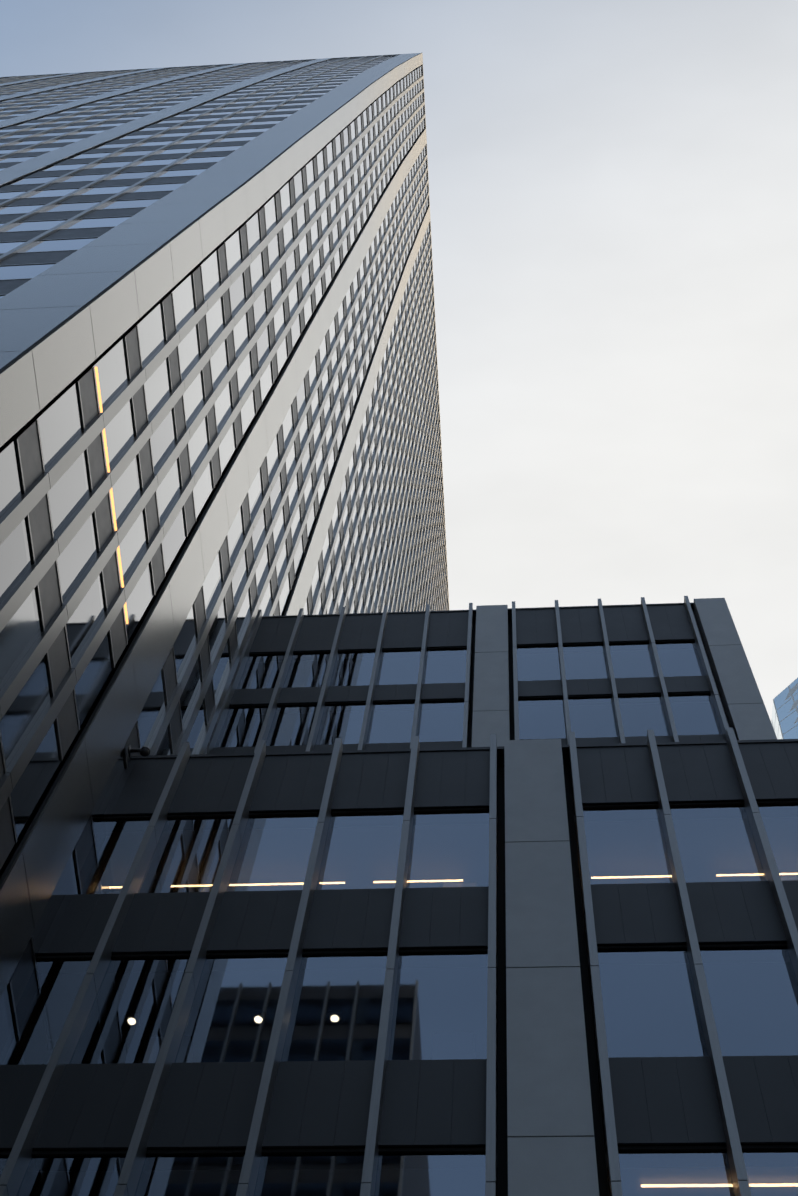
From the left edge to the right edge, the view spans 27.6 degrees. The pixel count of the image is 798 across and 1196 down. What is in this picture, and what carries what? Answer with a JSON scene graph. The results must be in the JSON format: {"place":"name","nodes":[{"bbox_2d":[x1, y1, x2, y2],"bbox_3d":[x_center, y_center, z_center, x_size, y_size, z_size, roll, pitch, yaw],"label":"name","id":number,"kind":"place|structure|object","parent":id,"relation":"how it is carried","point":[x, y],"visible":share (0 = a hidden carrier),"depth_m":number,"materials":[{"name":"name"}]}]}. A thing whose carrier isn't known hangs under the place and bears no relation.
{"place":"outdoors","nodes":[
{"label":"outdoors","id":0,"kind":"place"},
{"bbox_2d":[0,53,448,1038],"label":"tower","id":1,"kind":"structure","parent":0,"point":[220,277],"depth_m":39.88,"materials":[{"name":"metal"}]},
{"bbox_2d":[95,367,128,623],"bbox_3d":[-4.750,-1.640,26.917,0.035,0.040,4.432,-2,-70,4],"label":"light strip","id":2,"kind":"object","parent":1,"relation":"attached to","point":[111,491],"visible":0.94,"depth_m":26.88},
{"bbox_2d":[128,745,150,757],"bbox_3d":[-4.376,2.590,27.410,0.365,0.215,0.170,-2,-70,4],"label":"security camera","id":3,"kind":"object","parent":1,"relation":"attached to","point":[144,751],"visible":1,"depth_m":27.38,"materials":[{"name":"grey plastic"}]},
{"bbox_2d":[0,0,797,720],"label":"sky","id":4,"kind":"structure","parent":0,"point":[613,184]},
{"bbox_2d":[771,678,797,738],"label":"glass tower","id":5,"kind":"structure","parent":0,"point":[784,721],"depth_m":219.54,"materials":[{"name":"blue glass"}]},
{"label":"ground","id":6,"kind":"structure","parent":0,"visible":0},
{"bbox_2d":[0,728,797,1195],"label":"podium block","id":7,"kind":"structure","parent":6,"relation":"on","point":[532,968],"depth_m":21.02,"materials":[{"name":"black metal"}]},
{"bbox_2d":[205,596,776,753],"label":"podium block","id":8,"kind":"structure","parent":7,"relation":"on","point":[600,673],"depth_m":37.77,"materials":[{"name":"black metal"}]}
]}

